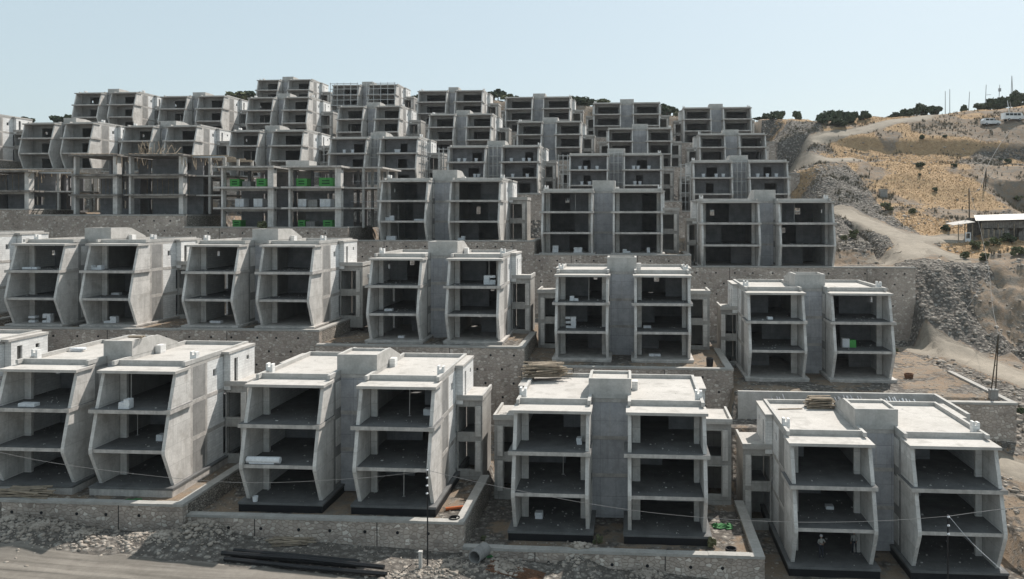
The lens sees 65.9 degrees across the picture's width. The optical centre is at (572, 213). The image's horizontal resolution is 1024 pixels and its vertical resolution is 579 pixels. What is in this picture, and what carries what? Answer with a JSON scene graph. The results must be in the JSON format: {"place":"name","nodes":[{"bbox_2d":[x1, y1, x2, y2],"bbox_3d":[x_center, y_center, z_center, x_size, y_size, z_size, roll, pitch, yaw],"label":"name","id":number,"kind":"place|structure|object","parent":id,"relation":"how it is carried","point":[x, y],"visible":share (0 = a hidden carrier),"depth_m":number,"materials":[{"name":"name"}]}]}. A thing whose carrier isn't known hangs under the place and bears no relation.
{"place":"outdoors","nodes":[
{"label":"outdoors","id":0,"kind":"place"},
{"bbox_2d":[0,540,355,578],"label":"site road","id":1,"kind":"structure","parent":0,"point":[45,562],"depth_m":54.21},
{"bbox_2d":[0,100,1023,578],"bbox_3d":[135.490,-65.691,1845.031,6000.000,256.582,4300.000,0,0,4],"label":"hillside ground","id":2,"kind":"structure","parent":0,"point":[1002,290],"depth_m":102.03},
{"bbox_2d":[0,159,21,168],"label":"retaining wall","id":3,"kind":"structure","parent":2,"relation":"on","point":[10,164],"depth_m":161.53,"materials":[{"name":"stone"}]},
{"bbox_2d":[0,114,32,160],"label":"concrete villa","id":4,"kind":"object","parent":2,"relation":"on","point":[11,128],"visible":0.52,"depth_m":167.89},
{"bbox_2d":[0,329,48,385],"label":"concrete villa","id":5,"kind":"object","parent":2,"relation":"on","point":[16,344],"visible":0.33,"depth_m":74.39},
{"bbox_2d":[0,231,53,314],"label":"concrete villa","id":6,"kind":"object","parent":2,"relation":"on","point":[9,238],"visible":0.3,"depth_m":98.17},
{"bbox_2d":[0,209,73,248],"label":"retaining wall","id":7,"kind":"structure","parent":2,"relation":"on","point":[14,219],"depth_m":119.48,"materials":[{"name":"stone"}]},
{"bbox_2d":[0,169,99,211],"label":"concrete villa","id":8,"kind":"object","parent":2,"relation":"on","point":[56,188],"visible":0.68,"depth_m":127.88,"materials":[{"name":"concrete"}]},
{"bbox_2d":[0,168,108,191],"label":"retaining wall","id":9,"kind":"structure","parent":2,"relation":"on","point":[91,171],"depth_m":155.90,"materials":[{"name":"stone"}]},
{"bbox_2d":[18,118,123,168],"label":"concrete villa","id":10,"kind":"object","parent":2,"relation":"on","point":[55,145],"visible":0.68,"depth_m":161.72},
{"bbox_2d":[0,326,181,351],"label":"retaining wall","id":11,"kind":"structure","parent":2,"relation":"on","point":[61,337],"depth_m":89.20,"materials":[{"name":"stone"}]},
{"bbox_2d":[4,227,201,327],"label":"concrete villa","id":12,"kind":"object","parent":2,"relation":"on","point":[143,272],"visible":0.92,"depth_m":93.27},
{"bbox_2d":[71,89,160,125],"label":"concrete villa","id":13,"kind":"object","parent":2,"relation":"on","point":[119,107],"visible":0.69,"depth_m":197.70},
{"bbox_2d":[0,463,241,530],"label":"retaining wall","id":14,"kind":"structure","parent":2,"relation":"on","point":[127,515],"depth_m":60.33,"materials":[{"name":"stone"}]},
{"bbox_2d":[0,485,56,498],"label":"timber pile","id":15,"kind":"object","parent":14,"relation":"on","point":[41,492],"visible":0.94,"depth_m":61.49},
{"bbox_2d":[29,214,220,253],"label":"retaining wall","id":16,"kind":"structure","parent":2,"relation":"on","point":[69,225],"depth_m":118.53,"materials":[{"name":"stone"}]},
{"bbox_2d":[0,334,256,497],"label":"concrete villa","id":17,"kind":"object","parent":2,"relation":"on","point":[199,417],"visible":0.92,"depth_m":66.03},
{"bbox_2d":[118,398,133,408],"bbox_3d":[-36.070,15.290,63.567,0.940,0.754,0.653,0,0,4],"label":"block stack","id":18,"kind":"object","parent":17,"relation":"on","point":[127,403],"visible":1,"depth_m":63.29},
{"bbox_2d":[68,153,255,215],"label":"concrete villa","id":19,"kind":"object","parent":2,"relation":"on","point":[198,199],"visible":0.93,"depth_m":125.92,"materials":[{"name":"concrete"}]},
{"bbox_2d":[147,177,189,193],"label":"formwork props","id":20,"kind":"object","parent":19,"relation":"on","point":[168,185],"visible":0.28,"depth_m":124.01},
{"bbox_2d":[119,121,230,171],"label":"concrete villa","id":21,"kind":"object","parent":2,"relation":"on","point":[200,139],"visible":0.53,"depth_m":160.53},
{"bbox_2d":[157,92,247,130],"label":"concrete villa","id":22,"kind":"object","parent":2,"relation":"on","point":[227,112],"visible":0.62,"depth_m":196.11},
{"bbox_2d":[224,91,247,100],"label":"shrub","id":23,"kind":"object","parent":2,"relation":"on","point":[242,95],"visible":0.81,"depth_m":247.14,"materials":[{"name":"green plant"}]},
{"bbox_2d":[180,318,350,373],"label":"retaining wall","id":24,"kind":"structure","parent":2,"relation":"on","point":[276,346],"depth_m":87.67,"materials":[{"name":"stone"}]},
{"bbox_2d":[213,176,326,202],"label":"retaining wall","id":25,"kind":"structure","parent":2,"relation":"on","point":[217,183],"depth_m":153.72,"materials":[{"name":"stone"}]},
{"bbox_2d":[181,228,370,328],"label":"concrete villa","id":26,"kind":"object","parent":2,"relation":"on","point":[330,283],"visible":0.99,"depth_m":92.74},
{"bbox_2d":[226,125,330,177],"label":"concrete villa","id":27,"kind":"object","parent":2,"relation":"on","point":[275,145],"visible":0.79,"depth_m":159.01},
{"bbox_2d":[184,226,372,288],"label":"retaining wall","id":28,"kind":"structure","parent":2,"relation":"on","point":[353,232],"depth_m":116.93,"materials":[{"name":"stone"}]},
{"bbox_2d":[262,536,316,546],"bbox_3d":[-21.358,24.480,59.220,4.432,0.364,1.945,0,0,-2],"label":"timber pile","id":29,"kind":"object","parent":2,"relation":"on","point":[276,541],"visible":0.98,"depth_m":58.74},
{"bbox_2d":[245,93,337,137],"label":"concrete villa","id":30,"kind":"object","parent":2,"relation":"on","point":[295,112],"visible":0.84,"depth_m":195.00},
{"bbox_2d":[255,77,331,110],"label":"concrete villa","id":31,"kind":"object","parent":2,"relation":"on","point":[297,87],"visible":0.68,"depth_m":230.99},
{"bbox_2d":[230,548,359,567],"bbox_3d":[-19.812,24.477,56.120,9.509,0.878,0.760,0,0,6],"label":"black pipe bundle","id":32,"kind":"object","parent":2,"relation":"on","point":[286,553],"visible":0.52,"depth_m":55.91,"materials":[{"name":"plastic"}]},
{"bbox_2d":[221,551,387,576],"bbox_3d":[-18.858,24.433,55.114,12.322,0.978,0.984,0,0,6],"label":"black pipe bundle","id":33,"kind":"object","parent":2,"relation":"on","point":[226,554],"visible":1,"depth_m":54.98,"materials":[{"name":"plastic"}]},
{"bbox_2d":[213,160,400,227],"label":"concrete villa","id":34,"kind":"object","parent":2,"relation":"on","point":[281,190],"visible":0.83,"depth_m":124.12,"materials":[{"name":"concrete"}]},
{"bbox_2d":[319,178,334,185],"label":"storage crate","id":35,"kind":"object","parent":34,"relation":"on","point":[326,181],"visible":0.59,"depth_m":119.98,"materials":[{"name":"green plastic"}]},
{"bbox_2d":[186,475,489,552],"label":"retaining wall","id":36,"kind":"structure","parent":2,"relation":"on","point":[448,535],"depth_m":59.39,"materials":[{"name":"stone"}]},
{"bbox_2d":[0,496,682,578],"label":"rubble","id":37,"kind":"object","parent":2,"relation":"on","point":[39,525],"visible":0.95,"depth_m":57.34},
{"bbox_2d":[330,82,357,112],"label":"scaffold","id":38,"kind":"object","parent":2,"relation":"on","point":[337,94],"visible":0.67,"depth_m":223.43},
{"bbox_2d":[314,184,378,209],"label":"retaining wall","id":39,"kind":"structure","parent":2,"relation":"on","point":[369,198],"depth_m":151.69,"materials":[{"name":"stone"}]},
{"bbox_2d":[238,347,491,516],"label":"concrete villa","id":40,"kind":"object","parent":2,"relation":"on","point":[345,434],"visible":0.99,"depth_m":65.10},
{"bbox_2d":[246,456,281,463],"bbox_3d":[-24.407,19.416,62.154,2.700,0.517,0.514,0,0,4],"label":"wrapped roll","id":41,"kind":"object","parent":40,"relation":"in","point":[261,460],"visible":1,"depth_m":61.97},
{"bbox_2d":[331,82,417,112],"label":"concrete villa","id":42,"kind":"object","parent":2,"relation":"on","point":[404,96],"visible":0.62,"depth_m":227.38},
{"bbox_2d":[370,137,378,183],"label":"scaffold","id":43,"kind":"object","parent":2,"relation":"on","point":[375,157],"visible":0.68,"depth_m":156.50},
{"bbox_2d":[335,102,425,137],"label":"concrete villa","id":44,"kind":"object","parent":2,"relation":"on","point":[370,117],"visible":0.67,"depth_m":193.47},
{"bbox_2d":[366,82,395,105],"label":"scaffold","id":45,"kind":"object","parent":2,"relation":"on","point":[380,88],"visible":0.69,"depth_m":222.59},
{"bbox_2d":[327,132,446,184],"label":"concrete villa","id":46,"kind":"object","parent":2,"relation":"on","point":[406,160],"visible":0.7,"depth_m":157.70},
{"bbox_2d":[421,140,429,177],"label":"scaffold","id":47,"kind":"object","parent":2,"relation":"on","point":[427,169],"visible":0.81,"depth_m":158.55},
{"bbox_2d":[316,331,536,431],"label":"retaining wall","id":48,"kind":"structure","parent":2,"relation":"on","point":[498,367],"depth_m":84.80,"materials":[{"name":"stone"}]},
{"bbox_2d":[426,468,427,565],"bbox_3d":[-10.236,21.540,55.425,0.180,7.253,0.228,0,0,27],"label":"utility pole","id":49,"kind":"object","parent":2,"relation":"on","point":[427,514],"visible":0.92,"depth_m":55.45,"materials":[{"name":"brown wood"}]},
{"bbox_2d":[0,452,423,482],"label":"overhead cable","id":50,"kind":"object","parent":49,"relation":"attached to","point":[215,481],"visible":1,"depth_m":56.51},
{"bbox_2d":[428,470,946,522],"bbox_3d":[6.902,19.252,53.096,34.628,2.396,0.338,0,0,9],"label":"overhead cable","id":51,"kind":"object","parent":49,"relation":"attached to","point":[670,514],"visible":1,"depth_m":53.31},
{"bbox_2d":[364,241,534,344],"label":"concrete villa","id":52,"kind":"object","parent":2,"relation":"on","point":[468,307],"visible":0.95,"depth_m":91.95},
{"bbox_2d":[357,238,541,290],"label":"retaining wall","id":53,"kind":"structure","parent":2,"relation":"on","point":[367,249],"depth_m":114.50,"materials":[{"name":"stone"}]},
{"bbox_2d":[377,170,530,239],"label":"concrete villa","id":54,"kind":"object","parent":2,"relation":"on","point":[441,203],"visible":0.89,"depth_m":123.23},
{"bbox_2d":[415,87,500,123],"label":"concrete villa","id":55,"kind":"object","parent":2,"relation":"on","point":[451,100],"visible":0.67,"depth_m":214.41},
{"bbox_2d":[425,110,511,152],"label":"concrete villa","id":56,"kind":"object","parent":2,"relation":"on","point":[461,127],"visible":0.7,"depth_m":191.92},
{"bbox_2d":[469,542,490,562],"bbox_3d":[-6.774,24.695,57.358,1.000,1.028,1.519,0,0,23],"label":"concrete pipe","id":57,"kind":"object","parent":2,"relation":"on","point":[480,552],"visible":1,"depth_m":57.14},
{"bbox_2d":[8,186,987,565],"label":"floor rubble","id":58,"kind":"object","parent":2,"relation":"on","point":[546,434],"visible":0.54,"depth_m":66.57,"materials":[{"name":"concrete"}]},
{"bbox_2d":[446,141,557,193],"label":"concrete villa","id":59,"kind":"object","parent":2,"relation":"on","point":[517,167],"visible":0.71,"depth_m":155.95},
{"bbox_2d":[487,145,501,177],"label":"scaffold","id":60,"kind":"object","parent":59,"relation":"on","point":[493,156],"visible":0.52,"depth_m":154.78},
{"bbox_2d":[477,193,541,219],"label":"retaining wall","id":61,"kind":"structure","parent":2,"relation":"on","point":[536,203],"depth_m":149.32,"materials":[{"name":"stone"}]},
{"bbox_2d":[486,560,545,578],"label":"rubble","id":62,"kind":"object","parent":2,"relation":"on","point":[527,573],"visible":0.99,"depth_m":55.33,"materials":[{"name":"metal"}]},
{"bbox_2d":[61,318,1016,578],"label":"yard rubble","id":63,"kind":"object","parent":2,"relation":"on","point":[641,365],"visible":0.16,"depth_m":79.75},
{"bbox_2d":[501,93,583,131],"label":"concrete villa","id":64,"kind":"object","parent":2,"relation":"on","point":[536,106],"visible":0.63,"depth_m":212.97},
{"bbox_2d":[541,148,544,193],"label":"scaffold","id":65,"kind":"object","parent":2,"relation":"on","point":[542,160],"visible":0.83,"depth_m":155.32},
{"bbox_2d":[512,117,595,159],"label":"concrete villa","id":66,"kind":"object","parent":2,"relation":"on","point":[555,136],"visible":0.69,"depth_m":190.67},
{"bbox_2d":[573,96,592,106],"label":"shrub","id":67,"kind":"object","parent":2,"relation":"on","point":[582,101],"visible":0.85,"depth_m":238.61,"materials":[{"name":"green plant"}]},
{"bbox_2d":[175,99,1023,443],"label":"scrub","id":68,"kind":"object","parent":2,"relation":"on","point":[829,149],"visible":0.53,"depth_m":178.49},
{"bbox_2d":[539,180,679,253],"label":"concrete villa","id":69,"kind":"object","parent":2,"relation":"on","point":[605,215],"visible":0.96,"depth_m":121.59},
{"bbox_2d":[493,370,732,545],"bbox_3d":[3.210,19.627,66.423,20.838,12.182,13.660,0,0,4],"label":"concrete villa","id":70,"kind":"object","parent":2,"relation":"on","point":[613,418],"visible":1,"depth_m":64.48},
{"bbox_2d":[518,361,572,377],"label":"timber pile","id":71,"kind":"object","parent":70,"relation":"on","point":[543,369],"visible":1,"depth_m":71.39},
{"bbox_2d":[534,251,691,313],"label":"retaining wall","id":72,"kind":"structure","parent":2,"relation":"on","point":[545,269],"depth_m":113.21,"materials":[{"name":"stone"}]},
{"bbox_2d":[462,500,764,578],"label":"retaining wall","id":73,"kind":"structure","parent":2,"relation":"on","point":[726,565],"depth_m":57.22,"materials":[{"name":"stone"}]},
{"bbox_2d":[560,148,673,200],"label":"concrete villa","id":74,"kind":"object","parent":2,"relation":"on","point":[651,177],"visible":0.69,"depth_m":154.52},
{"bbox_2d":[537,256,710,362],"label":"concrete villa","id":75,"kind":"object","parent":2,"relation":"on","point":[620,316],"visible":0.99,"depth_m":90.46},
{"bbox_2d":[566,201,681,237],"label":"retaining wall","id":76,"kind":"structure","parent":2,"relation":"on","point":[673,204],"depth_m":147.33,"materials":[{"name":"stone"}]},
{"bbox_2d":[522,348,733,408],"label":"retaining wall","id":77,"kind":"structure","parent":2,"relation":"on","point":[718,382],"depth_m":81.63,"materials":[{"name":"stone"}]},
{"bbox_2d":[586,99,669,136],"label":"concrete villa","id":78,"kind":"object","parent":2,"relation":"on","point":[625,113],"visible":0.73,"depth_m":211.25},
{"bbox_2d":[599,124,681,166],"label":"concrete villa","id":79,"kind":"object","parent":2,"relation":"on","point":[639,138],"visible":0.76,"depth_m":189.10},
{"bbox_2d":[663,166,684,193],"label":"retaining wall","id":80,"kind":"structure","parent":2,"relation":"on","point":[676,171],"depth_m":182.13,"materials":[{"name":"stone"}]},
{"bbox_2d":[672,104,754,141],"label":"concrete villa","id":81,"kind":"object","parent":2,"relation":"on","point":[690,124],"visible":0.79,"depth_m":209.48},
{"bbox_2d":[685,129,768,162],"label":"concrete villa","id":82,"kind":"object","parent":2,"relation":"on","point":[723,144],"visible":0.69,"depth_m":187.48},
{"bbox_2d":[682,142,774,163],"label":"retaining wall","id":83,"kind":"structure","parent":2,"relation":"on","point":[771,145],"depth_m":202.26,"materials":[{"name":"stone"}]},
{"bbox_2d":[677,155,790,210],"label":"concrete villa","id":84,"kind":"object","parent":2,"relation":"on","point":[709,185],"visible":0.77,"depth_m":152.79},
{"bbox_2d":[680,163,690,210],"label":"scaffold","id":85,"kind":"object","parent":84,"relation":"on","point":[685,174],"visible":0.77,"depth_m":151.58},
{"bbox_2d":[732,160,746,198],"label":"scaffold","id":86,"kind":"object","parent":84,"relation":"on","point":[741,181],"visible":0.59,"depth_m":151.27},
{"bbox_2d":[682,211,799,237],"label":"retaining wall","id":87,"kind":"structure","parent":2,"relation":"on","point":[685,214],"depth_m":147.25,"materials":[{"name":"stone"}]},
{"bbox_2d":[684,190,836,265],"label":"concrete villa","id":88,"kind":"object","parent":2,"relation":"on","point":[751,226],"visible":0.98,"depth_m":119.66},
{"bbox_2d":[789,173,799,192],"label":"retaining wall","id":89,"kind":"structure","parent":2,"relation":"on","point":[795,179],"depth_m":180.17,"materials":[{"name":"stone"}]},
{"bbox_2d":[691,266,915,343],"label":"retaining wall","id":90,"kind":"structure","parent":2,"relation":"on","point":[899,283],"depth_m":110.52,"materials":[{"name":"stone"}]},
{"bbox_2d":[716,272,897,382],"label":"concrete villa","id":91,"kind":"object","parent":2,"relation":"on","point":[810,330],"visible":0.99,"depth_m":88.78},
{"bbox_2d":[841,338,855,347],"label":"storage crate","id":92,"kind":"object","parent":91,"relation":"on","point":[847,342],"visible":1,"depth_m":85.84,"materials":[{"name":"green plastic"}]},
{"bbox_2d":[815,112,829,123],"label":"shrub","id":93,"kind":"object","parent":2,"relation":"on","point":[822,118],"visible":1,"depth_m":206.62,"materials":[{"name":"green plant"}]},
{"bbox_2d":[822,109,843,122],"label":"shrub","id":94,"kind":"object","parent":2,"relation":"on","point":[834,114],"visible":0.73,"depth_m":209.52,"materials":[{"name":"green plant"}]},
{"bbox_2d":[841,111,858,123],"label":"shrub","id":95,"kind":"object","parent":2,"relation":"on","point":[849,117],"visible":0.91,"depth_m":210.91,"materials":[{"name":"green plant"}]},
{"bbox_2d":[738,390,969,421],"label":"retaining wall","id":96,"kind":"structure","parent":2,"relation":"on","point":[747,405],"depth_m":77.41,"materials":[{"name":"concrete"}]},
{"bbox_2d":[736,398,1009,578],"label":"concrete villa","id":97,"kind":"object","parent":2,"relation":"on","point":[885,451],"visible":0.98,"depth_m":61.77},
{"bbox_2d":[803,395,835,408],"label":"timber pile","id":98,"kind":"object","parent":97,"relation":"on","point":[818,402],"visible":1,"depth_m":69.87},
{"bbox_2d":[765,107,1023,450],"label":"dry grass","id":99,"kind":"structure","parent":2,"relation":"on","point":[912,191],"depth_m":170.07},
{"bbox_2d":[771,120,1023,572],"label":"slope rubble","id":100,"kind":"object","parent":2,"relation":"on","point":[1019,421],"visible":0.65,"depth_m":114.66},
{"bbox_2d":[913,103,932,115],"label":"shrub","id":101,"kind":"object","parent":2,"relation":"on","point":[921,109],"visible":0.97,"depth_m":239.76,"materials":[{"name":"green plant"}]},
{"bbox_2d":[947,515,949,578],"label":"utility pole","id":102,"kind":"object","parent":2,"relation":"on","point":[948,525],"visible":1,"depth_m":50.34,"materials":[{"name":"black metal"}]},
{"bbox_2d":[947,371,1017,442],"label":"retaining wall","id":103,"kind":"structure","parent":2,"relation":"on","point":[997,419],"depth_m":74.20,"materials":[{"name":"stone"}]},
{"bbox_2d":[945,214,1023,241],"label":"plank shed","id":104,"kind":"structure","parent":2,"relation":"on","point":[997,225],"depth_m":129.57,"materials":[{"name":"metal"}]},
{"bbox_2d":[985,97,1002,109],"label":"shrub","id":105,"kind":"object","parent":2,"relation":"on","point":[992,103],"visible":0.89,"depth_m":237.67,"materials":[{"name":"green plant"}]},
{"bbox_2d":[991,334,998,387],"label":"two legged pole","id":106,"kind":"object","parent":2,"relation":"on","point":[996,360],"visible":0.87,"depth_m":77.40,"materials":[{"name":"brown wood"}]},
{"bbox_2d":[993,95,1012,109],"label":"shrub","id":107,"kind":"object","parent":2,"relation":"on","point":[1002,100],"visible":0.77,"depth_m":237.93,"materials":[{"name":"green plant"}]},
{"bbox_2d":[1001,113,1023,120],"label":"bus","id":108,"kind":"object","parent":2,"relation":"on","point":[1011,116],"visible":1,"depth_m":203.62,"materials":[{"name":"white paint"}]},
{"bbox_2d":[1009,89,1023,106],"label":"shrub","id":109,"kind":"object","parent":2,"relation":"on","point":[1017,98],"visible":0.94,"depth_m":237.38,"materials":[{"name":"green plant"}]},
{"bbox_2d":[0,0,1023,121],"label":"sky","id":110,"kind":"structure","parent":0,"point":[882,58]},
{"bbox_2d":[790,154,857,171],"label":"dirt track","id":111,"kind":"structure","parent":0,"point":[806,159],"depth_m":190.53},
{"bbox_2d":[809,114,941,142],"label":"dirt track","id":112,"kind":"structure","parent":0,"point":[823,138],"depth_m":203.08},
{"bbox_2d":[834,209,964,241],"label":"dirt track","id":113,"kind":"structure","parent":0,"point":[852,215],"depth_m":138.79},
{"bbox_2d":[880,238,927,264],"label":"dirt track","id":114,"kind":"structure","parent":0,"point":[907,248],"depth_m":123.65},
{"bbox_2d":[909,239,963,259],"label":"dirt track","id":115,"kind":"structure","parent":0,"point":[937,250],"depth_m":123.00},
{"bbox_2d":[907,331,1023,386],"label":"dirt track","id":116,"kind":"structure","parent":0,"point":[970,356],"depth_m":98.34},
{"bbox_2d":[999,456,1023,478],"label":"dirt track","id":117,"kind":"structure","parent":0,"point":[1008,466],"depth_m":69.60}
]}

